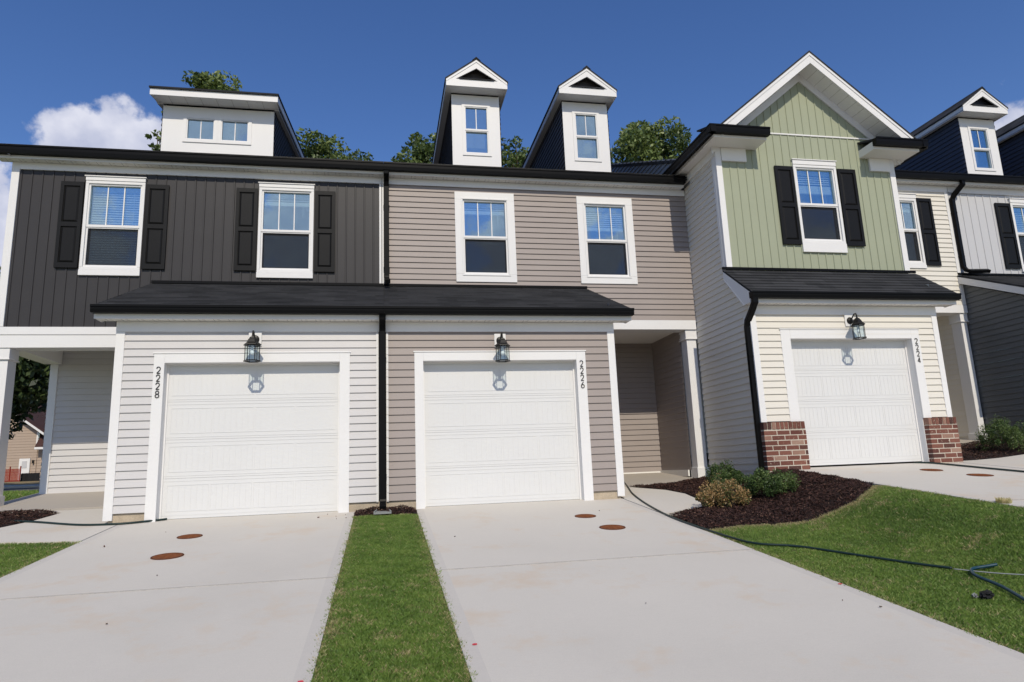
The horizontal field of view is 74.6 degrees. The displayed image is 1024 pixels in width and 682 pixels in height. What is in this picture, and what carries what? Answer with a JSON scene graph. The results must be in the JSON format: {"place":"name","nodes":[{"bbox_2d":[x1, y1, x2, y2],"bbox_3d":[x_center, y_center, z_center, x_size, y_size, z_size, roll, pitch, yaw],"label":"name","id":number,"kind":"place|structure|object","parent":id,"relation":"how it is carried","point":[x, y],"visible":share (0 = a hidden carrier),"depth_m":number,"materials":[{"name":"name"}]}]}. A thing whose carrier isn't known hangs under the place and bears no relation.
{"place":"outdoors","nodes":[
{"label":"outdoors","id":0,"kind":"place"},
{"bbox_2d":[3,487,38,491],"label":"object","id":1,"kind":"structure","parent":0,"point":[16,489],"depth_m":23.23,"materials":[{"name":"concrete"}]},
{"bbox_2d":[4,481,39,485],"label":"verge","id":2,"kind":"structure","parent":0,"point":[23,483],"depth_m":30.33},
{"bbox_2d":[4,484,39,488],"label":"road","id":3,"kind":"structure","parent":0,"point":[21,486],"depth_m":24.65,"materials":[{"name":"grey asphalt"}]},
{"bbox_2d":[20,473,39,481],"bbox_3d":[-25.398,7.212,35.450,0.900,0.520,0.117,0,-11,-11],"label":"silt fence","id":4,"kind":"object","parent":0,"point":[30,476],"visible":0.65,"depth_m":35.44,"materials":[{"name":"black fabric"}]},
{"bbox_2d":[0,540,81,577],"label":"lawn","id":5,"kind":"structure","parent":0,"point":[25,553],"depth_m":7.25,"materials":[{"name":"green plant"}]},
{"bbox_2d":[0,508,115,544],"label":"walkway","id":6,"kind":"structure","parent":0,"point":[25,532],"depth_m":8.60,"materials":[{"name":"concrete"}]},
{"bbox_2d":[14,518,166,525],"bbox_3d":[-6.793,2.451,9.028,4.206,0.130,0.407,-3,-11,2],"label":"garden hose","id":7,"kind":"object","parent":6,"relation":"on","point":[73,524],"visible":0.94,"depth_m":8.90,"materials":[{"name":"rubber"}]},
{"bbox_2d":[0,578,337,681],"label":"driveway","id":8,"kind":"structure","parent":0,"point":[260,632],"depth_m":4.49,"materials":[{"name":"concrete"}]},
{"bbox_2d":[0,576,337,599],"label":"driveway joint","id":9,"kind":"object","parent":8,"relation":"on","point":[166,588],"visible":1,"depth_m":5.63,"materials":[{"name":"grey concrete"}]},
{"bbox_2d":[0,511,353,598],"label":"driveway","id":10,"kind":"structure","parent":0,"point":[246,549],"depth_m":6.85,"materials":[{"name":"concrete"}]},
{"bbox_2d":[150,553,183,559],"bbox_3d":[-3.522,2.212,6.874,0.314,0.039,0.314,0,-5,-11],"label":"cleanout cover","id":11,"kind":"object","parent":10,"relation":"on","point":[164,556],"visible":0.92,"depth_m":6.85,"materials":[{"name":"metal"}]},
{"bbox_2d":[177,534,202,538],"bbox_3d":[-3.796,2.314,7.921,0.283,0.039,0.283,0,-5,-11],"label":"cleanout cover","id":12,"kind":"object","parent":10,"relation":"on","point":[189,536],"visible":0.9,"depth_m":7.89,"materials":[{"name":"metal"}]},
{"bbox_2d":[303,513,476,681],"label":"grass","id":13,"kind":"structure","parent":0,"point":[387,561],"depth_m":4.81,"materials":[{"name":"green plant"}]},
{"bbox_2d":[18,453,912,506],"bbox_3d":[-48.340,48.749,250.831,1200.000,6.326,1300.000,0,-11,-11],"label":"ground","id":14,"kind":"structure","parent":0,"point":[708,465],"depth_m":12.39,"materials":[{"name":"soil"}]},
{"bbox_2d":[4,466,21,481],"bbox_3d":[-27.218,7.000,34.955,2.980,0.870,0.060,0,-11,-11],"label":"safety fence","id":15,"kind":"object","parent":14,"relation":"on","point":[13,475],"visible":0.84,"depth_m":35.16,"materials":[{"name":"plastic"}]},
{"bbox_2d":[0,267,50,439],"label":"tree","id":16,"kind":"object","parent":14,"relation":"on","point":[31,383],"visible":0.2,"depth_m":21.36,"materials":[{"name":"green plant"}]},
{"bbox_2d":[5,405,45,478],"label":"tan house","id":17,"kind":"structure","parent":14,"relation":"on","point":[25,449],"depth_m":39.90,"materials":[{"name":"plastic"}]},
{"bbox_2d":[18,458,30,478],"bbox_3d":[-28.757,7.559,39.632,0.570,1.240,0.100,0,-11,-11],"label":"door","id":18,"kind":"structure","parent":17,"relation":"in","point":[25,463],"depth_m":39.64,"materials":[{"name":"white paint"}]},
{"bbox_2d":[0,508,56,527],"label":"mulch bed","id":19,"kind":"object","parent":14,"relation":"on","point":[8,517],"visible":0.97,"depth_m":9.54,"materials":[{"name":"brown wood"}]},
{"bbox_2d":[0,491,103,512],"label":"porch floor","id":20,"kind":"structure","parent":14,"relation":"on","point":[71,501],"depth_m":10.99,"materials":[{"name":"concrete"}]},
{"bbox_2d":[145,129,160,150],"bbox_3d":[-15.434,-1.823,28.619,1.973,15.293,1.952,0,-11,-11],"label":"tree","id":21,"kind":"object","parent":14,"relation":"on","point":[153,146],"visible":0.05,"depth_m":29.58,"materials":[{"name":"green plant"}]},
{"bbox_2d":[0,85,383,522],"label":"townhouse","id":22,"kind":"structure","parent":14,"relation":"on","point":[204,241],"depth_m":11.22,"materials":[{"name":"grey plastic"}]},
{"bbox_2d":[78,175,147,275],"bbox_3d":[-6.872,-1.972,11.625,0.985,1.788,0.212,0,-11,-11],"label":"window","id":23,"kind":"structure","parent":22,"relation":"in","point":[105,250],"depth_m":11.57,"materials":[{"name":"white paint"}]},
{"bbox_2d":[155,367,160,397],"bbox_3d":[-4.931,0.574,9.361,0.060,0.442,0.006,0,-11,-11],"label":"house number","id":24,"kind":"object","parent":22,"relation":"attached to","point":[158,383],"visible":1,"depth_m":9.36,"materials":[{"name":"black metal"}]},
{"bbox_2d":[161,365,338,518],"bbox_3d":[-3.696,1.403,9.640,2.384,2.158,0.054,0,-11,-11],"label":"garage door","id":25,"kind":"structure","parent":22,"relation":"in","point":[241,423],"depth_m":9.61,"materials":[{"name":"white metal"}]},
{"bbox_2d":[243,330,261,362],"bbox_3d":[-3.679,0.071,9.556,0.244,0.463,0.306,0,-11,-11],"label":"wall lantern","id":26,"kind":"object","parent":22,"relation":"attached to","point":[254,340],"depth_m":9.50,"materials":[{"name":"black paint"}]},
{"bbox_2d":[256,182,314,278],"bbox_3d":[-4.080,-1.979,12.164,0.993,1.788,0.212,0,-11,-11],"label":"window","id":27,"kind":"structure","parent":22,"relation":"in","point":[283,254],"depth_m":12.10,"materials":[{"name":"white paint"}]},
{"bbox_2d":[159,70,241,145],"bbox_3d":[-13.736,-3.419,29.188,3.806,18.496,3.789,0,-11,-11],"label":"tree","id":28,"kind":"object","parent":14,"relation":"on","point":[203,80],"visible":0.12,"depth_m":30.31,"materials":[{"name":"green plant"}]},
{"bbox_2d":[295,127,373,160],"bbox_3d":[-7.891,-1.942,30.133,5.690,15.512,5.176,0,-11,-11],"label":"tree","id":29,"kind":"object","parent":14,"relation":"on","point":[322,147],"visible":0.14,"depth_m":30.52,"materials":[{"name":"green plant"}]},
{"bbox_2d":[354,504,416,516],"bbox_3d":[-1.765,2.395,9.404,0.873,0.216,0.479,0,-11,-11],"label":"mulch bed","id":30,"kind":"object","parent":14,"relation":"on","point":[395,510],"visible":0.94,"depth_m":9.37,"materials":[{"name":"brown wood"}]},
{"bbox_2d":[374,509,390,513],"bbox_3d":[-1.794,2.361,9.319,0.240,0.058,0.230,0,-11,-11],"label":"splash block","id":31,"kind":"object","parent":30,"relation":"on","point":[382,512],"depth_m":9.22,"materials":[{"name":"grey concrete"}]},
{"bbox_2d":[391,132,435,163],"bbox_3d":[-3.843,-2.307,30.686,4.566,16.137,3.812,-9,-13,32],"label":"tree","id":32,"kind":"object","parent":14,"relation":"on","point":[422,152],"visible":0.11,"depth_m":31.38,"materials":[{"name":"green plant"}]},
{"bbox_2d":[501,135,529,167],"bbox_3d":[0.334,-2.125,32.196,3.733,16.016,3.624,0,-11,-11],"label":"tree","id":33,"kind":"object","parent":14,"relation":"on","point":[514,160],"visible":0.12,"depth_m":32.92,"materials":[{"name":"green plant"}]},
{"bbox_2d":[379,57,708,510],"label":"townhouse","id":34,"kind":"structure","parent":14,"relation":"on","point":[560,254],"depth_m":12.62,"materials":[{"name":"beige plastic"}]},
{"bbox_2d":[454,191,516,282],"bbox_3d":[-0.515,-1.965,12.857,1.153,1.785,0.196,0,-11,-11],"label":"window","id":35,"kind":"structure","parent":34,"relation":"in","point":[492,258],"depth_m":12.78,"materials":[{"name":"white paint"}]},
{"bbox_2d":[424,363,579,506],"bbox_3d":[-0.156,1.394,10.324,2.389,2.158,0.054,0,-11,-11],"label":"garage door","id":36,"kind":"structure","parent":34,"relation":"in","point":[501,416],"depth_m":10.29,"materials":[{"name":"white metal"}]},
{"bbox_2d":[494,332,510,362],"bbox_3d":[-0.154,0.090,10.232,0.244,0.463,0.306,0,-11,-11],"label":"wall lantern","id":37,"kind":"object","parent":34,"relation":"attached to","point":[500,341],"depth_m":10.17,"materials":[{"name":"black metal"}]},
{"bbox_2d":[580,360,584,387],"bbox_3d":[1.099,0.520,10.533,0.058,0.442,0.006,0,-11,-11],"label":"house number","id":38,"kind":"object","parent":34,"relation":"attached to","point":[582,374],"visible":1,"depth_m":10.53,"materials":[{"name":"black metal"}]},
{"bbox_2d":[576,196,637,283],"bbox_3d":[1.853,-1.971,13.314,1.150,1.785,0.196,0,-11,-11],"label":"window","id":39,"kind":"structure","parent":34,"relation":"in","point":[602,261],"depth_m":13.25,"materials":[{"name":"white paint"}]},
{"bbox_2d":[610,115,691,163],"bbox_3d":[7.689,-2.881,33.498,6.225,17.404,5.767,0,-11,-11],"label":"tree","id":40,"kind":"object","parent":14,"relation":"on","point":[644,142],"visible":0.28,"depth_m":33.08,"materials":[{"name":"green plant"}]},
{"bbox_2d":[624,472,692,486],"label":"porch floor","id":41,"kind":"structure","parent":14,"relation":"on","point":[641,478],"depth_m":12.90,"materials":[{"name":"concrete"}]},
{"bbox_2d":[631,468,873,529],"bbox_3d":[3.140,2.336,10.241,2.810,0.701,4.538,0,-11,-11],"label":"mulch bed","id":42,"kind":"object","parent":14,"relation":"on","point":[814,495],"visible":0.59,"depth_m":8.62,"materials":[{"name":"brown wood"}]},
{"bbox_2d":[695,472,751,507],"bbox_3d":[2.811,2.033,9.088,0.719,0.532,0.713,-10,-13,35],"label":"shrub","id":43,"kind":"object","parent":42,"relation":"on","point":[724,491],"visible":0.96,"depth_m":8.94,"materials":[{"name":"yellow plant"}]},
{"bbox_2d":[704,460,747,487],"bbox_3d":[3.371,2.125,10.557,0.671,0.530,0.651,0,-11,-11],"label":"shrub","id":44,"kind":"object","parent":42,"relation":"on","point":[729,472],"visible":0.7,"depth_m":10.48,"materials":[{"name":"green plant"}]},
{"bbox_2d":[742,467,800,496],"bbox_3d":[3.580,1.955,9.303,0.736,0.446,0.723,-11,-14,38],"label":"shrub","id":45,"kind":"object","parent":42,"relation":"on","point":[772,484],"visible":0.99,"depth_m":9.18,"materials":[{"name":"green plant"}]},
{"bbox_2d":[611,51,987,478],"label":"townhouse","id":46,"kind":"structure","parent":14,"relation":"on","point":[814,217],"depth_m":12.36,"materials":[{"name":"green plastic"}]},
{"bbox_2d":[790,158,847,252],"bbox_3d":[5.781,-2.537,12.744,0.950,1.843,0.212,0,-11,-11],"label":"window","id":47,"kind":"structure","parent":46,"relation":"in","point":[821,225],"depth_m":12.70,"materials":[{"name":"white paint"}]},
{"bbox_2d":[844,313,866,339],"bbox_3d":[5.862,-0.256,11.460,0.244,0.463,0.306,0,-11,-11],"label":"wall lantern","id":48,"kind":"object","parent":46,"relation":"attached to","point":[851,321],"depth_m":11.43,"materials":[{"name":"black metal"}]},
{"bbox_2d":[791,341,921,466],"bbox_3d":[5.858,1.043,11.553,2.351,2.133,0.054,0,-11,-11],"label":"garage door","id":49,"kind":"structure","parent":46,"relation":"in","point":[844,389],"depth_m":11.53,"materials":[{"name":"white metal"}]},
{"bbox_2d":[898,193,926,268],"bbox_3d":[8.442,-2.388,14.659,0.990,1.708,0.212,0,-11,-11],"label":"window","id":50,"kind":"structure","parent":46,"relation":"in","point":[913,237],"depth_m":14.65,"materials":[{"name":"white paint"}]},
{"bbox_2d":[915,338,920,362],"bbox_3d":[7.095,0.163,11.760,0.057,0.436,0.006,0,-11,-11],"label":"house number","id":51,"kind":"object","parent":46,"relation":"attached to","point":[916,343],"visible":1,"depth_m":11.76,"materials":[{"name":"black metal"}]},
{"bbox_2d":[710,86,1023,438],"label":"townhouse","id":52,"kind":"structure","parent":14,"relation":"on","point":[976,153],"depth_m":15.02,"materials":[{"name":"grey plastic"}]},
{"bbox_2d":[1007,198,1023,271],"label":"window","id":53,"kind":"structure","parent":52,"relation":"in","point":[1015,203],"depth_m":15.28,"materials":[{"name":"white paint"}]},
{"bbox_2d":[960,439,978,443],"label":"porch floor","id":54,"kind":"structure","parent":14,"relation":"on","point":[964,441],"depth_m":14.00,"materials":[{"name":"concrete"}]},
{"bbox_2d":[960,439,1023,460],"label":"mulch bed","id":55,"kind":"object","parent":14,"relation":"on","point":[970,451],"visible":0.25,"depth_m":12.08,"materials":[{"name":"brown wood"}]},
{"bbox_2d":[974,414,1023,451],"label":"shrub","id":56,"kind":"object","parent":55,"relation":"on","point":[1007,435],"visible":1,"depth_m":12.11,"materials":[{"name":"green plant"}]},
{"bbox_2d":[0,0,1023,439],"label":"sky","id":57,"kind":"structure","parent":0,"point":[371,74],"materials":[{"name":"blue"}]},
{"bbox_2d":[416,498,751,569],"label":"driveway","id":58,"kind":"structure","parent":0,"point":[500,534],"depth_m":7.61,"materials":[{"name":"concrete"}]},
{"bbox_2d":[575,514,595,517],"bbox_3d":[0.958,2.296,8.779,0.283,0.039,0.283,0,-5,-11],"label":"cleanout cover","id":59,"kind":"object","parent":58,"relation":"on","point":[585,516],"visible":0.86,"depth_m":8.74,"materials":[{"name":"metal"}]},
{"bbox_2d":[599,525,625,529],"bbox_3d":[1.188,2.216,7.957,0.314,0.039,0.314,0,-5,-11],"label":"cleanout cover","id":60,"kind":"object","parent":58,"relation":"on","point":[612,527],"visible":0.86,"depth_m":7.91,"materials":[{"name":"metal"}]},
{"bbox_2d":[621,487,701,515],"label":"walkway","id":61,"kind":"structure","parent":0,"point":[668,502],"depth_m":10.08,"materials":[{"name":"concrete"}]},
{"bbox_2d":[437,550,1023,681],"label":"driveway","id":62,"kind":"structure","parent":0,"point":[744,616],"depth_m":4.39,"materials":[{"name":"concrete"}]},
{"bbox_2d":[436,549,753,570],"bbox_3d":[0.856,2.070,6.364,3.131,0.014,0.018,0,-11,-11],"label":"driveway joint","id":63,"kind":"object","parent":62,"relation":"on","point":[593,559],"visible":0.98,"depth_m":6.35,"materials":[{"name":"grey concrete"}]},
{"bbox_2d":[703,484,1023,653],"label":"lawn","id":64,"kind":"structure","parent":0,"point":[938,547],"depth_m":6.24,"materials":[{"name":"green plant"}]},
{"bbox_2d":[624,482,951,568],"bbox_3d":[2.396,2.276,9.185,1.082,0.755,7.393,0,-11,-13],"label":"garden hose","id":65,"kind":"object","parent":64,"relation":"on","point":[866,556],"visible":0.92,"depth_m":6.63,"materials":[{"name":"black rubber"}]},
{"bbox_2d":[971,589,994,600],"bbox_3d":[3.449,1.864,4.924,0.147,0.084,0.127,-8,-12,27],"label":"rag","id":66,"kind":"object","parent":64,"relation":"on","point":[986,594],"visible":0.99,"depth_m":4.91,"materials":[{"name":"black fabric"}]},
{"bbox_2d":[954,568,1023,574],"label":"cord","id":67,"kind":"object","parent":64,"relation":"on","point":[989,572],"visible":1,"depth_m":5.46,"materials":[{"name":"rubber"}]},
{"bbox_2d":[970,563,1023,600],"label":"hose end","id":68,"kind":"object","parent":64,"relation":"on","point":[1019,596],"visible":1,"depth_m":5.30,"materials":[{"name":"teal rubber"}]},
{"bbox_2d":[804,463,1023,501],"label":"driveway","id":69,"kind":"structure","parent":0,"point":[955,481],"depth_m":9.38,"materials":[{"name":"concrete"}]},
{"bbox_2d":[920,469,942,470],"bbox_3d":[6.474,2.002,10.378,0.314,0.039,0.314,0,-5,-11],"label":"cleanout cover","id":70,"kind":"object","parent":69,"relation":"on","point":[931,469],"visible":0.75,"depth_m":10.35,"materials":[{"name":"metal"}]},
{"bbox_2d":[914,461,1023,471],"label":"garden hose","id":71,"kind":"object","parent":69,"relation":"on","point":[972,466],"visible":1,"depth_m":10.56,"materials":[{"name":"rubber"}]},
{"bbox_2d":[966,474,993,476],"bbox_3d":[6.684,1.926,9.604,0.330,0.039,0.330,0,-5,-11],"label":"cleanout cover","id":72,"kind":"object","parent":69,"relation":"on","point":[985,475],"visible":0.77,"depth_m":9.57,"materials":[{"name":"metal"}]},
{"bbox_2d":[963,454,1023,468],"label":"walkway","id":73,"kind":"structure","parent":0,"point":[1016,461],"depth_m":11.30,"materials":[{"name":"concrete"}]},
{"bbox_2d":[994,500,1023,506],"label":"driveway","id":74,"kind":"structure","parent":0,"point":[1020,503],"depth_m":7.11,"materials":[{"name":"concrete"}]},
{"bbox_2d":[995,497,1012,503],"bbox_3d":[5.236,1.696,7.175,0.168,0.067,0.172,0,-11,-11],"label":"dry tuft","id":75,"kind":"object","parent":74,"relation":"on","point":[1004,500],"visible":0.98,"depth_m":7.14,"materials":[{"name":"yellow plant"}]},
{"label":"lawn","id":76,"kind":"structure","parent":0,"visible":0},
{"bbox_2d":[3,489,38,500],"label":"grass","id":77,"kind":"structure","parent":76,"relation":"on","point":[11,494],"depth_m":13.38,"materials":[{"name":"green plant"}]}
]}

